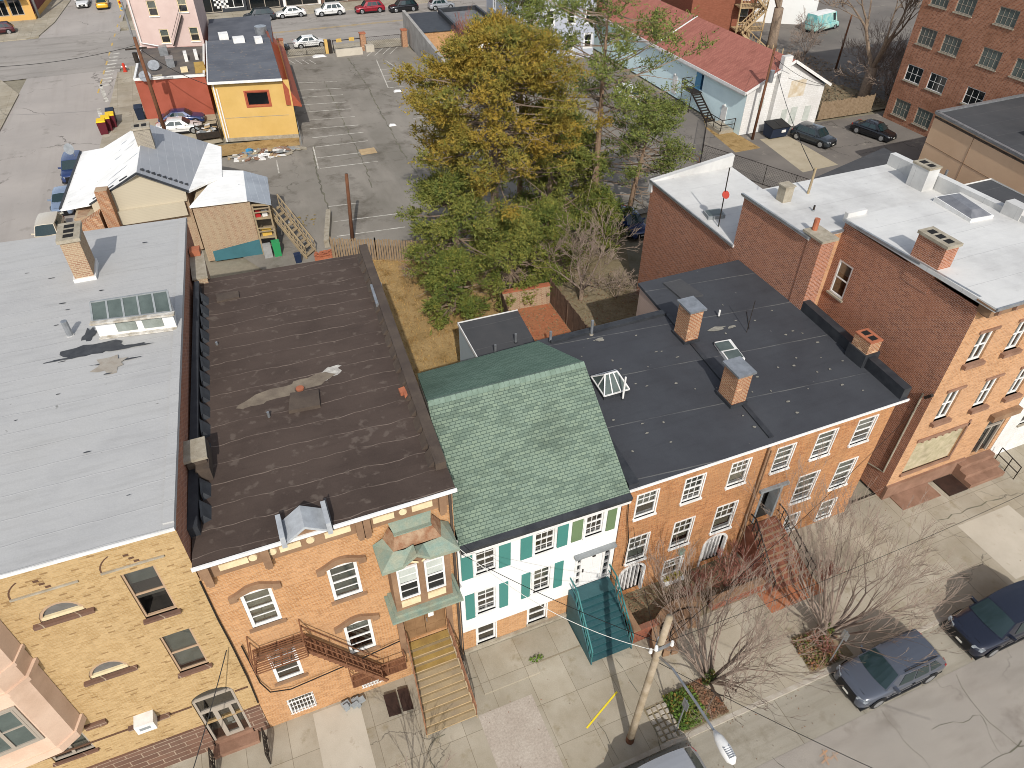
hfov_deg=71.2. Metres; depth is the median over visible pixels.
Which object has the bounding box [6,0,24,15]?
window
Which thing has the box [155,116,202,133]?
parked car
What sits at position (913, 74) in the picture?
window
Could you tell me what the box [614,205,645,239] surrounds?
parked car
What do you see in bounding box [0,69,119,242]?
side street
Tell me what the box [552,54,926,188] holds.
alley lot
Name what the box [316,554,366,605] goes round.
window
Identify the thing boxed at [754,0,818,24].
white house
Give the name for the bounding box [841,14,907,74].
thicket
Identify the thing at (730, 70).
blue hall
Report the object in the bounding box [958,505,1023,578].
sidewalk patch
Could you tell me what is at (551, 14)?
window
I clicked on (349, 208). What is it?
utility pole
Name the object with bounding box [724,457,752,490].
window
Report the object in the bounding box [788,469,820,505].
window
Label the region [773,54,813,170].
overhead cable
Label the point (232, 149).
vacant strip
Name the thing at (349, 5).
avenue pavement
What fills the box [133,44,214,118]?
red building
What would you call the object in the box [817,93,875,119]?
wooden fence
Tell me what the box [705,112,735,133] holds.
entrance platform
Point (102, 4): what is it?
parked car
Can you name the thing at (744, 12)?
window
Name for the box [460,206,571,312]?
cedar tree
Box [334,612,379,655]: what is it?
window
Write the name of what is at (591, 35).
window
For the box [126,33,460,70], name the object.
avenue pavement
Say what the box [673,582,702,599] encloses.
shrub
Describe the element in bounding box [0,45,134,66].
overhead cable
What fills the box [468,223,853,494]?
back yard
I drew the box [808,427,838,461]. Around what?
window
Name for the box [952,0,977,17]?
window
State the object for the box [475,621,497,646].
window
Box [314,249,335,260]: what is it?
brick pile
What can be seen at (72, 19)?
side street
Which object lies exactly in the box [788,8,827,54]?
thicket
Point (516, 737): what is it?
sidewalk patch
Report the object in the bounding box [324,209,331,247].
wall
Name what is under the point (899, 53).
thicket
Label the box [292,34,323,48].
parked car
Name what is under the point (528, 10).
pine tree
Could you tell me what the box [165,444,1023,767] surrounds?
sidewalk
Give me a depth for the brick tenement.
95.98 m
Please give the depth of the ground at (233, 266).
55.70 m
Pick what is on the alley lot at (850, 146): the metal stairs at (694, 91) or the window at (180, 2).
the metal stairs at (694, 91)
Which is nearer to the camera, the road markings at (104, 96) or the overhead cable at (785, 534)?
the overhead cable at (785, 534)
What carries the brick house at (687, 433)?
on the sidewalk
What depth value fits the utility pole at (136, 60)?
69.39 m
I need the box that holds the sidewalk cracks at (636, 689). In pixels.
[428,495,1006,767]
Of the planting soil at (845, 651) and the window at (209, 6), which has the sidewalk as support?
the planting soil at (845, 651)
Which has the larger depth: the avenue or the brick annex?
the avenue
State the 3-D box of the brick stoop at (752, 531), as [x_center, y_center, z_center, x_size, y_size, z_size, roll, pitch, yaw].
[12.612,7.604,33.475,2.354,2.975,2.550,-15,43,-17]
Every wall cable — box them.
[199,581,258,702]
[241,641,399,692]
[622,504,628,565]
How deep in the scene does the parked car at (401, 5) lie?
111.50 m
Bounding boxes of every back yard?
[373,258,500,539]
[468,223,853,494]
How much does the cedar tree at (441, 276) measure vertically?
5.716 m
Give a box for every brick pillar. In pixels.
[276,38,283,46]
[358,31,365,50]
[400,28,407,46]
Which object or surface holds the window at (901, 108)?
in the brick factory
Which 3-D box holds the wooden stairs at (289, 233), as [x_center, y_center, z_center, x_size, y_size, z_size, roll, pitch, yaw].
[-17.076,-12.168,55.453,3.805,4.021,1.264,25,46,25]
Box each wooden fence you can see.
[329,237,436,261]
[499,289,508,312]
[550,278,588,331]
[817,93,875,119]
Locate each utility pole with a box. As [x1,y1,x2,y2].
[31,0,40,17]
[125,37,165,128]
[345,173,353,240]
[626,614,673,744]
[751,48,775,139]
[834,15,851,69]
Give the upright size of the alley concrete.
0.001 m
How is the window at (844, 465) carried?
in the brick house at (819, 376)
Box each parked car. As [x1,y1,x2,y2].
[0,21,14,33]
[31,211,66,237]
[47,185,76,214]
[58,150,79,183]
[75,0,90,7]
[95,0,109,8]
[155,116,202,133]
[158,108,204,122]
[243,6,275,19]
[275,5,306,18]
[283,42,289,49]
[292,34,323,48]
[314,1,344,16]
[354,0,384,13]
[388,0,418,12]
[427,0,454,10]
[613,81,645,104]
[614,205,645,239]
[620,745,705,767]
[790,121,836,148]
[831,629,946,711]
[849,118,896,141]
[941,580,1023,660]
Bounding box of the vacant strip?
[218,138,299,155]
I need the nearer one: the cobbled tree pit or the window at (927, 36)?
the cobbled tree pit
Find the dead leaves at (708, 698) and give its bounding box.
[686,678,728,721]
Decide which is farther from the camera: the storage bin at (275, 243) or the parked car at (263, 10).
the parked car at (263, 10)
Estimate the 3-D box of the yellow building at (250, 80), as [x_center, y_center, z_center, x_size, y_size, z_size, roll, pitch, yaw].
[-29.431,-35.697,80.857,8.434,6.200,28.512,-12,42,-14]
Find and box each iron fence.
[285,41,325,55]
[366,34,401,48]
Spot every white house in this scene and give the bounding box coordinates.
[417,309,632,655]
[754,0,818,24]
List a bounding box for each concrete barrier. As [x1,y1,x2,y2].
[335,47,362,56]
[364,44,374,51]
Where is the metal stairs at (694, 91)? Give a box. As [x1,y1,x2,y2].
[680,77,713,122]
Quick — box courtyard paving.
[516,303,570,340]
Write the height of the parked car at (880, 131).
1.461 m
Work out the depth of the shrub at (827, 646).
30.71 m
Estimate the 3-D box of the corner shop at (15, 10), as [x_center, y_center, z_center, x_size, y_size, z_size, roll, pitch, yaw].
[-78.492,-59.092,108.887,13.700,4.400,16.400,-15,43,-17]
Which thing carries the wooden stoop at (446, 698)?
on the sidewalk
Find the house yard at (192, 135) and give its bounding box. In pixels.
[145,114,222,143]
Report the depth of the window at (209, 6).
109.87 m
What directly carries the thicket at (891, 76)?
on the garden
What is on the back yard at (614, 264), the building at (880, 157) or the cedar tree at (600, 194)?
the cedar tree at (600, 194)
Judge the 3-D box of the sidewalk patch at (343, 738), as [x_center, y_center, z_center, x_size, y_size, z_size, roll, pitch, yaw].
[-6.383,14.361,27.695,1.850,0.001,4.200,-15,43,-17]
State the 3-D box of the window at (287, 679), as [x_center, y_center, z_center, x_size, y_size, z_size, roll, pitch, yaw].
[-8.312,10.105,26.141,1.630,2.660,0.290,-15,43,-17]
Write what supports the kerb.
on the ground at (233, 266)
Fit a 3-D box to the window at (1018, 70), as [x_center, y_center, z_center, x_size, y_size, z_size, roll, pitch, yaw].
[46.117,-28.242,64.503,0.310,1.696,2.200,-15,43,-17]
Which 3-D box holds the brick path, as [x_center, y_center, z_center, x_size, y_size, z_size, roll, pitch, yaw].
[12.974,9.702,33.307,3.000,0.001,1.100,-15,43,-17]
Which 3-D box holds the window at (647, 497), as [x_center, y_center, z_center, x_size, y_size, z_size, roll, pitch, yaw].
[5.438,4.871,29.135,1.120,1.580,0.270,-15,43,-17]
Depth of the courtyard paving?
49.47 m
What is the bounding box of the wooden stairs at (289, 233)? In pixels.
[270,194,315,258]
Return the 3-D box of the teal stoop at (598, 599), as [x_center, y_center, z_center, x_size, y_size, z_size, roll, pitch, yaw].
[3.834,9.861,30.705,2.001,3.045,2.450,-15,43,-17]
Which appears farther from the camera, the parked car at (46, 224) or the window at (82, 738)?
the parked car at (46, 224)
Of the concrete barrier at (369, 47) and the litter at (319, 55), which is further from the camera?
the concrete barrier at (369, 47)
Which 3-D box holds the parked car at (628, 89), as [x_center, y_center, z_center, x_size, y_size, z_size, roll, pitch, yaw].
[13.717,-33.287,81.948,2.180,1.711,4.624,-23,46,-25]
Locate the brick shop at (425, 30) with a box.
[402,5,490,81]
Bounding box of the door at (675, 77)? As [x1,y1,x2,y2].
[671,73,677,93]
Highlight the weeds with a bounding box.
[241,154,315,225]
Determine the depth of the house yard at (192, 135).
76.09 m
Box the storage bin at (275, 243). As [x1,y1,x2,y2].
[271,239,281,256]
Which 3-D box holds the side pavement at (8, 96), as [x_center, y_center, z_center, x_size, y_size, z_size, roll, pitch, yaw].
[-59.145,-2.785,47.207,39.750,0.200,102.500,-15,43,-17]
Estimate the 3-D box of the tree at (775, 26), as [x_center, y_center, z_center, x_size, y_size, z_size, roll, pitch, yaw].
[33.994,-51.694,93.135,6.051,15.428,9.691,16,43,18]
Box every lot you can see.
[222,46,677,269]
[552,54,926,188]
[749,0,922,99]
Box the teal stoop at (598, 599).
[566,564,633,664]
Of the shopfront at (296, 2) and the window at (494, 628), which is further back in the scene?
the shopfront at (296, 2)
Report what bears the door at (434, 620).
in the row house at (322, 489)
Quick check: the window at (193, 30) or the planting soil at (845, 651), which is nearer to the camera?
the planting soil at (845, 651)
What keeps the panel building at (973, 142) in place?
on the alley lot at (850, 146)
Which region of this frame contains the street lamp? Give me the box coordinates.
[659,656,736,764]
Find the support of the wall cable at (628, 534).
attached to the brick house at (687, 433)
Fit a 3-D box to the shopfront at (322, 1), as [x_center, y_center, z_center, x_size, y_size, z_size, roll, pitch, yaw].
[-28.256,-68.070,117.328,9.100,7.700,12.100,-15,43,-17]
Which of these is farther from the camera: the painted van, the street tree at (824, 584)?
the painted van
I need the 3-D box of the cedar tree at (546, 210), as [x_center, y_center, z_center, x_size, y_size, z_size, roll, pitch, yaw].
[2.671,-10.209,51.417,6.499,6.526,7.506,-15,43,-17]
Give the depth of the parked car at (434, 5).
112.61 m
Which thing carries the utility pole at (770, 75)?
on the alley lot at (850, 146)
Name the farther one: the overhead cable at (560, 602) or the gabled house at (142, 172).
the gabled house at (142, 172)
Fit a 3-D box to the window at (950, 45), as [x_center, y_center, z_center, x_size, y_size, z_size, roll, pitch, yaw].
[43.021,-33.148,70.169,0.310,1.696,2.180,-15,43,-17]
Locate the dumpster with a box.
[763,118,790,138]
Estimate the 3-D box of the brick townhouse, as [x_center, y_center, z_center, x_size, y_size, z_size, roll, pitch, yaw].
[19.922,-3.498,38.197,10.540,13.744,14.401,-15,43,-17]
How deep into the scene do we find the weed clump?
30.57 m
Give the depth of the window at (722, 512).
32.51 m
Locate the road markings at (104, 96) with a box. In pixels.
[97,15,120,116]
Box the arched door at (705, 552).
[696,533,727,566]
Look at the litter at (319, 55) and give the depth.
94.11 m
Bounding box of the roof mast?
[807,167,816,193]
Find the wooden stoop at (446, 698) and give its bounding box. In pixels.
[405,617,477,737]
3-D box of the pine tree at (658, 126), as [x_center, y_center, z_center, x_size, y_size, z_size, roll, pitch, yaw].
[9.937,-18.395,57.930,11.217,10.599,10.966,-15,43,-17]
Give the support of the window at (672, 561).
in the brick house at (687, 433)
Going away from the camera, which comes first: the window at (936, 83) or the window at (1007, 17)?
the window at (1007, 17)
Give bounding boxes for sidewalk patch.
[313,700,375,767]
[478,694,563,767]
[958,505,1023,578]
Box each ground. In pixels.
[3,0,952,767]
[623,554,759,631]
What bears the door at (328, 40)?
in the ticket booth
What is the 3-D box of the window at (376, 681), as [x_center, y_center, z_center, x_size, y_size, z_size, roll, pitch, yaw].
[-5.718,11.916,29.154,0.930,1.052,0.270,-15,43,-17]
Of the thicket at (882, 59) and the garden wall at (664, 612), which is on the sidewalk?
the garden wall at (664, 612)
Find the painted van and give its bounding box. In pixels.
[805,9,839,32]
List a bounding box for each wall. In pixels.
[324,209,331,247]
[502,282,549,310]
[615,577,765,643]
[649,596,700,656]
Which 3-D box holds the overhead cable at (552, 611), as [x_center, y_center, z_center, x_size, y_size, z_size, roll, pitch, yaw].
[1.536,7.268,24.023,7.088,2.360,0.028,14,42,15]
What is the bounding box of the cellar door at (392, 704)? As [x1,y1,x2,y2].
[383,687,413,716]
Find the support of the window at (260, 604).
in the row house at (322, 489)
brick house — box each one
[537,310,775,594]
[636,260,911,553]
[964,178,1023,478]
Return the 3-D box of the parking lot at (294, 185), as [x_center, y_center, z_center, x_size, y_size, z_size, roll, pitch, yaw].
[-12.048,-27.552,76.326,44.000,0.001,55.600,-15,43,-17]
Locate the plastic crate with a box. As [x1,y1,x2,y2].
[254,210,260,217]
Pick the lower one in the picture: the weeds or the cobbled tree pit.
the cobbled tree pit
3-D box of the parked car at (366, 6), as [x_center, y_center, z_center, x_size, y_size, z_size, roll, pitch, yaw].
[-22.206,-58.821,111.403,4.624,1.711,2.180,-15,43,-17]
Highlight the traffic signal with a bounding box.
[117,0,137,53]
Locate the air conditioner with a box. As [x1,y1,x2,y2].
[133,710,157,734]
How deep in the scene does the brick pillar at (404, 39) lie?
96.94 m
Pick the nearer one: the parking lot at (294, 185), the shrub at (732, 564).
the shrub at (732, 564)
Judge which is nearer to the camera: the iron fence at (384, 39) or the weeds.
the weeds
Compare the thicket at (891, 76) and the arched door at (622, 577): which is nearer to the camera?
the arched door at (622, 577)
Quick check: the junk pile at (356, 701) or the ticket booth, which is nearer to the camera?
the junk pile at (356, 701)
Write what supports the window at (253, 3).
in the shopfront at (250, 4)
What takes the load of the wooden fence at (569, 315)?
on the back yard at (614, 264)
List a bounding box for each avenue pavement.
[0,0,70,41]
[120,0,452,29]
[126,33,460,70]
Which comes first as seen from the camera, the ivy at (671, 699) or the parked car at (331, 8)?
the ivy at (671, 699)
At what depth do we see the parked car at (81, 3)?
112.15 m
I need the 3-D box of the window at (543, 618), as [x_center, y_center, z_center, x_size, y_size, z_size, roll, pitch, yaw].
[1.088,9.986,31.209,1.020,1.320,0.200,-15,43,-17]
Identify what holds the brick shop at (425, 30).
on the parking lot at (294, 185)
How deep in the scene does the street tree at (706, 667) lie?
27.26 m
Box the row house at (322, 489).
[183,244,464,726]
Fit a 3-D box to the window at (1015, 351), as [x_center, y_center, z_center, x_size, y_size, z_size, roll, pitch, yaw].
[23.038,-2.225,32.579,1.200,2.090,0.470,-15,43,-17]
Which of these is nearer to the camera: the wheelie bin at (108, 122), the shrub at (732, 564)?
the shrub at (732, 564)
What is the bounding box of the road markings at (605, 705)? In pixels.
[586,691,617,728]
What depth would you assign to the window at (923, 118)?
74.88 m
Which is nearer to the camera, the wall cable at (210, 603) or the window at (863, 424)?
the wall cable at (210, 603)
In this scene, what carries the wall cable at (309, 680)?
attached to the row house at (322, 489)
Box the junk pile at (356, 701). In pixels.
[340,695,365,711]
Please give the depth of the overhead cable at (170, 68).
68.69 m
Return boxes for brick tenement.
[661,0,769,46]
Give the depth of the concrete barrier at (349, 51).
94.40 m
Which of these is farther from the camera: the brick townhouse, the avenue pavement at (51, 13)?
the avenue pavement at (51, 13)
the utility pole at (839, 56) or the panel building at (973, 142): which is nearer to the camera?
the panel building at (973, 142)
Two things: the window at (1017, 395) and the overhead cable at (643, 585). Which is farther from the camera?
the window at (1017, 395)
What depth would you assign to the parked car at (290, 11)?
108.56 m
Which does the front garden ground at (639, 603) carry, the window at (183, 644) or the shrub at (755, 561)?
the shrub at (755, 561)
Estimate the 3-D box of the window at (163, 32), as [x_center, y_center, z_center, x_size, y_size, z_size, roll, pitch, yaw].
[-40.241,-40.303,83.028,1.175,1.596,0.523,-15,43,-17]
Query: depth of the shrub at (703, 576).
32.56 m
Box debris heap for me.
[227,145,306,161]
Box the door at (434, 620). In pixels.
[403,608,445,639]
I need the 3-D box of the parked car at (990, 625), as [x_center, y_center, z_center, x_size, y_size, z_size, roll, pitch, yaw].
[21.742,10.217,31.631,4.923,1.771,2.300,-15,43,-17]
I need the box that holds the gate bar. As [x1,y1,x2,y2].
[332,37,359,52]
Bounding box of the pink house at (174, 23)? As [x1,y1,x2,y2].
[126,0,207,49]
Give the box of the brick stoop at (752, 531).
[738,503,815,594]
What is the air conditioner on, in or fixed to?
attached to the apartment building at (110, 627)
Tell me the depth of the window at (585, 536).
28.72 m
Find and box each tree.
[359,751,454,767]
[383,4,614,277]
[393,163,507,296]
[417,243,507,334]
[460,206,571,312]
[471,0,604,207]
[476,0,720,210]
[498,93,607,228]
[508,192,590,295]
[521,120,613,212]
[524,202,642,300]
[568,181,638,252]
[570,89,702,209]
[635,500,873,742]
[733,438,975,671]
[766,0,783,48]
[814,0,921,97]
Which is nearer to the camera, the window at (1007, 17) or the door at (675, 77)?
the window at (1007, 17)
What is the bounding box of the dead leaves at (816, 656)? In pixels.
[792,629,842,670]
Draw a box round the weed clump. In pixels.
[530,654,543,662]
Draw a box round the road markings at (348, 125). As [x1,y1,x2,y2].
[139,5,481,236]
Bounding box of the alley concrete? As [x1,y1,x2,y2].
[760,137,837,171]
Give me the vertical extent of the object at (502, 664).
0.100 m
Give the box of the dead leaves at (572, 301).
[467,237,637,339]
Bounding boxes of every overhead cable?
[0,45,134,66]
[139,48,206,84]
[193,650,226,767]
[460,549,653,649]
[461,554,656,641]
[633,527,656,640]
[659,663,871,767]
[666,417,907,639]
[669,494,1022,640]
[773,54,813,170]
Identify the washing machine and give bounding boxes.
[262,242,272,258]
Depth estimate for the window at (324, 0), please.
115.72 m
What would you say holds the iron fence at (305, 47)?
on the avenue pavement at (387, 43)
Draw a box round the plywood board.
[359,147,376,154]
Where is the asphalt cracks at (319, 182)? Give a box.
[308,58,442,208]
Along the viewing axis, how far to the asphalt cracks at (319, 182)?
71.48 m
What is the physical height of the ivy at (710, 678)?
1.254 m
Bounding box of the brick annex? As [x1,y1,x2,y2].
[636,153,761,294]
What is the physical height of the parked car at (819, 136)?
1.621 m
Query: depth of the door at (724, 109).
76.24 m
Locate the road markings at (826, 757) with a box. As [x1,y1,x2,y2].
[819,750,837,764]
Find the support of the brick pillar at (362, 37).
on the parking lot at (294, 185)
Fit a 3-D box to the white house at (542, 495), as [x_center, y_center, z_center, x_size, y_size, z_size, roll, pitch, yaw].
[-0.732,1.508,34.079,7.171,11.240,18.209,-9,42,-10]
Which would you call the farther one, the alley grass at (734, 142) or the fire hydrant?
the fire hydrant
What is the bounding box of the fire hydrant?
[121,63,127,71]
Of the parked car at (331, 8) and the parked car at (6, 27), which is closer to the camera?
the parked car at (6, 27)
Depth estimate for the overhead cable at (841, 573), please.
26.09 m
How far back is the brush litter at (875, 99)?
87.51 m
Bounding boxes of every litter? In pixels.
[312,54,325,57]
[489,493,1020,767]
[638,643,971,766]
[787,51,891,115]
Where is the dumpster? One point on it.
(775, 128)
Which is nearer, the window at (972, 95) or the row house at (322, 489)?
the row house at (322, 489)
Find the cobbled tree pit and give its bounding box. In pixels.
[643,701,683,742]
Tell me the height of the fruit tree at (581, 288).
6.995 m
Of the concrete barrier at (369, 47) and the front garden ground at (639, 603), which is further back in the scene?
the concrete barrier at (369, 47)
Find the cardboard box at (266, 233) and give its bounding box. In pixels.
[261,228,271,235]
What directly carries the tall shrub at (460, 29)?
on the ground at (233, 266)
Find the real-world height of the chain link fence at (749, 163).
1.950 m
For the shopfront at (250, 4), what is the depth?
112.25 m
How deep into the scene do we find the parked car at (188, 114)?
75.50 m
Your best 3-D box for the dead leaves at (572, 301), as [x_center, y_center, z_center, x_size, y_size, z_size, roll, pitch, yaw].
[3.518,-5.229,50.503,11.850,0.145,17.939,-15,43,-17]
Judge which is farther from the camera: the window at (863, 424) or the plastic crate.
the plastic crate
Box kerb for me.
[611,603,972,767]
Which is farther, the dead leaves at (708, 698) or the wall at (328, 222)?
the wall at (328, 222)
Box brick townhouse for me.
[729,152,1023,509]
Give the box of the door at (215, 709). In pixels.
[192,687,251,740]
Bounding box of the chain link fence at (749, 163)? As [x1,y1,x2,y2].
[700,112,809,186]
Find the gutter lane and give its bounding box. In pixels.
[626,621,974,767]
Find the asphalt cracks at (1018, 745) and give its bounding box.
[773,677,1023,767]
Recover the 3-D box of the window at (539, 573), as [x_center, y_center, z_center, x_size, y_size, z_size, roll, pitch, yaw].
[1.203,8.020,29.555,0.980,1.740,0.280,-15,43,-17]
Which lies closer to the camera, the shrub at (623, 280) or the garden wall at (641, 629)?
the garden wall at (641, 629)
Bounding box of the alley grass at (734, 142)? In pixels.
[703,114,759,151]
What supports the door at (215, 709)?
in the apartment building at (110, 627)
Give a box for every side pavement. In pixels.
[0,80,18,130]
[99,70,145,148]
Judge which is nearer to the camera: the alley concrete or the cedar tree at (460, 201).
the cedar tree at (460, 201)
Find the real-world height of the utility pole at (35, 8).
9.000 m
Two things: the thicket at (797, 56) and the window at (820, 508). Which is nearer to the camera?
the window at (820, 508)
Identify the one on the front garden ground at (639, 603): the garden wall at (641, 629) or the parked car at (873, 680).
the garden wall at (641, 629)
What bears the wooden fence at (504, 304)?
on the back yard at (422, 323)
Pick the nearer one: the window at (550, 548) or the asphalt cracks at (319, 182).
the window at (550, 548)
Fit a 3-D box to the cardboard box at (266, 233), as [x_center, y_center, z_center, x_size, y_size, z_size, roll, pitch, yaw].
[-18.947,-11.765,55.312,0.700,0.420,0.400,-15,43,-17]
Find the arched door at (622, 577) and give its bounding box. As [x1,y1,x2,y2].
[616,562,645,590]
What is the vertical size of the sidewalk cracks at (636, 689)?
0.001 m
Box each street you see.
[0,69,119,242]
[39,0,126,37]
[756,640,1023,767]
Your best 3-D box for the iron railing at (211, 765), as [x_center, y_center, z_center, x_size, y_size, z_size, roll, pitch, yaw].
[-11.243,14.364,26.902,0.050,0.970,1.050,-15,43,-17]
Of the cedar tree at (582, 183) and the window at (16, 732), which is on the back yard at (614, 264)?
the cedar tree at (582, 183)
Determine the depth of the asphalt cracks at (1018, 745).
28.38 m
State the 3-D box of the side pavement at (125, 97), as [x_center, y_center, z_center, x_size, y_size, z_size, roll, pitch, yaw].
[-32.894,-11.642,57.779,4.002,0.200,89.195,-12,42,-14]
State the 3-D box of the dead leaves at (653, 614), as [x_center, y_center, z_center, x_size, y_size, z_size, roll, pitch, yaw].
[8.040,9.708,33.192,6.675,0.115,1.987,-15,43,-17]
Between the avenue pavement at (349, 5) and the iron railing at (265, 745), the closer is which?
the iron railing at (265, 745)
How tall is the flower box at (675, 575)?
0.550 m
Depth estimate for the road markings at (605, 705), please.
29.09 m
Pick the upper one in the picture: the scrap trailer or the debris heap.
the scrap trailer
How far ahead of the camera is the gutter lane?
28.90 m
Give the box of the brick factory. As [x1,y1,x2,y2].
[883,0,1023,136]
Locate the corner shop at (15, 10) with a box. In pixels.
[0,0,51,21]
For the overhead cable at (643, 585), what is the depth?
26.65 m
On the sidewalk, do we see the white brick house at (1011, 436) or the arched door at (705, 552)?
the white brick house at (1011, 436)
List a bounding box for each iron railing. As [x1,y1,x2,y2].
[208,747,215,767]
[261,728,270,763]
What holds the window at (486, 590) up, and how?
in the white house at (542, 495)
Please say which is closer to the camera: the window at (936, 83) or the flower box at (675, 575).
the flower box at (675, 575)
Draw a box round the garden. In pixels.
[815,83,887,119]
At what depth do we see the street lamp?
20.82 m
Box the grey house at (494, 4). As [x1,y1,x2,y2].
[486,0,596,58]
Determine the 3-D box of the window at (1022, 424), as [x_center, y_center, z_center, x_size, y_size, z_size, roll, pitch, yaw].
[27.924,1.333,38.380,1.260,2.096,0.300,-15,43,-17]
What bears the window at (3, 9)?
in the corner shop at (15, 10)
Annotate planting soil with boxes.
[672,682,729,732]
[791,626,852,673]
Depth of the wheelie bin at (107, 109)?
75.73 m
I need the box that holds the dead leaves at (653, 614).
[625,557,743,623]
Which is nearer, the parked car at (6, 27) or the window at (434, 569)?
the window at (434, 569)
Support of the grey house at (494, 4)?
on the alley lot at (850, 146)
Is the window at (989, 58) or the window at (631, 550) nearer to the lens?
the window at (631, 550)
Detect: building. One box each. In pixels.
[0,217,269,767]
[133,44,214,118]
[205,15,301,141]
[810,148,948,179]
[918,94,1023,193]
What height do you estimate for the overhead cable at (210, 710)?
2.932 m
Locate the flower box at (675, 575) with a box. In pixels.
[660,571,683,586]
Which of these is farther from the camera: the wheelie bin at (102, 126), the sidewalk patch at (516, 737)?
the wheelie bin at (102, 126)
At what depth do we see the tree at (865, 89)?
78.55 m
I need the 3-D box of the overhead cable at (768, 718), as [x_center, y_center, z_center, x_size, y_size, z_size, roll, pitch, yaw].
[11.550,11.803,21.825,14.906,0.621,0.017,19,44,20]
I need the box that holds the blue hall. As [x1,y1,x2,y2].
[593,0,831,134]
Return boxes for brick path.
[758,578,822,612]
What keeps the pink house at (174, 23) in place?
on the avenue pavement at (387, 43)
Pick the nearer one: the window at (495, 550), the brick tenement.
the window at (495, 550)
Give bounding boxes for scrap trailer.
[193,119,221,139]
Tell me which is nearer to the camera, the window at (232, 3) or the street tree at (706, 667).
the street tree at (706, 667)
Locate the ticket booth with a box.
[323,39,332,53]
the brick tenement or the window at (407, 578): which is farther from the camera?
the brick tenement
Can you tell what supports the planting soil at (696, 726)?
on the sidewalk
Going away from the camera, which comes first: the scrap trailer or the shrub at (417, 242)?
the shrub at (417, 242)
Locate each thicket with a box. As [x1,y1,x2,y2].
[781,51,808,62]
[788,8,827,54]
[832,38,904,84]
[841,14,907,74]
[853,29,910,92]
[867,56,901,104]
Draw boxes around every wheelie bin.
[96,118,108,134]
[100,114,112,130]
[105,107,116,121]
[105,111,116,127]
[133,104,144,119]
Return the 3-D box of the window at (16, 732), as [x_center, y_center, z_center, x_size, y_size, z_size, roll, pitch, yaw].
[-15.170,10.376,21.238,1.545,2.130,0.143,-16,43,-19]
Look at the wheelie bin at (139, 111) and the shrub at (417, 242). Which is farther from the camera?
the wheelie bin at (139, 111)
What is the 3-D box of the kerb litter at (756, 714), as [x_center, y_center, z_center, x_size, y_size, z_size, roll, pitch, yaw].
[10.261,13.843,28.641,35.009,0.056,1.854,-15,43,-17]
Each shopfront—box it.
[203,0,246,13]
[245,0,282,9]
[282,0,320,6]
[321,0,357,3]
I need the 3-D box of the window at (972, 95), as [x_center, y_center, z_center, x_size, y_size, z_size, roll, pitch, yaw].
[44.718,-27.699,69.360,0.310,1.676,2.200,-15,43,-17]
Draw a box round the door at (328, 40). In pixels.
[327,39,332,53]
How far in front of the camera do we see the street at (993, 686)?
28.72 m
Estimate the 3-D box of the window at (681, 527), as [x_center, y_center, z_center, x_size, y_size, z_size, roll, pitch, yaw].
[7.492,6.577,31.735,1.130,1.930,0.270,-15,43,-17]
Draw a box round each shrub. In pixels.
[399,236,462,285]
[451,6,470,39]
[599,267,638,301]
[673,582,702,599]
[690,562,726,590]
[712,546,749,591]
[717,539,767,583]
[806,625,842,655]
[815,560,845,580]
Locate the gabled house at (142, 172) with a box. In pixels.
[59,121,278,260]
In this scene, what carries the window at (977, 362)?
in the brick townhouse
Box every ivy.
[662,685,709,731]
[702,623,834,685]
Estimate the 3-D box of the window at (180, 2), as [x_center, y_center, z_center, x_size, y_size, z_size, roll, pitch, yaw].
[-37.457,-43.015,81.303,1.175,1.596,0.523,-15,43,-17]
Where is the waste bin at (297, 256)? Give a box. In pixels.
[293,252,301,262]
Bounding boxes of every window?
[0,0,9,16]
[0,706,44,756]
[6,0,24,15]
[52,733,98,766]
[121,565,181,624]
[146,0,159,16]
[159,29,171,43]
[160,628,212,678]
[176,0,188,12]
[188,27,201,41]
[203,0,222,12]
[223,0,243,7]
[228,580,286,633]
[243,90,271,107]
[249,0,280,8]
[255,639,307,686]
[285,0,318,5]
[287,691,316,714]
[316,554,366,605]
[324,0,347,1]
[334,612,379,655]
[362,679,383,688]
[396,563,420,600]
[423,556,445,591]
[473,547,498,577]
[474,584,498,616]
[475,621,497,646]
[526,602,547,626]
[530,563,552,595]
[532,527,557,557]
[546,9,554,25]
[567,8,575,24]
[582,511,606,539]
[583,33,592,48]
[623,531,650,566]
[632,488,659,521]
[660,555,683,578]
[667,516,695,551]
[679,472,706,506]
[708,500,738,535]
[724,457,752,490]
[738,9,748,24]
[768,442,797,475]
[783,511,800,532]
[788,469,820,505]
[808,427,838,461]
[814,497,837,521]
[826,259,853,302]
[827,456,858,491]
[847,414,878,447]
[890,98,910,120]
[902,64,923,85]
[902,428,962,471]
[911,107,933,130]
[914,26,937,49]
[924,72,947,95]
[928,0,948,10]
[929,384,967,427]
[938,34,962,57]
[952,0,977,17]
[960,86,985,104]
[961,325,1001,370]
[967,373,1005,414]
[975,47,1002,71]
[992,6,1020,30]
[999,318,1023,358]
[1001,366,1023,402]
[1008,58,1023,81]
[1016,420,1023,427]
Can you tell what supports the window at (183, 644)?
in the apartment building at (110, 627)
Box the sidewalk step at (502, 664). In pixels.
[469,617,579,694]
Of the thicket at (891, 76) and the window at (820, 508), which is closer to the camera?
the window at (820, 508)
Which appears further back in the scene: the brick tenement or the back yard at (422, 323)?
the brick tenement
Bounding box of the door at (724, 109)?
[719,104,726,122]
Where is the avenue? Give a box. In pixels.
[0,0,660,80]

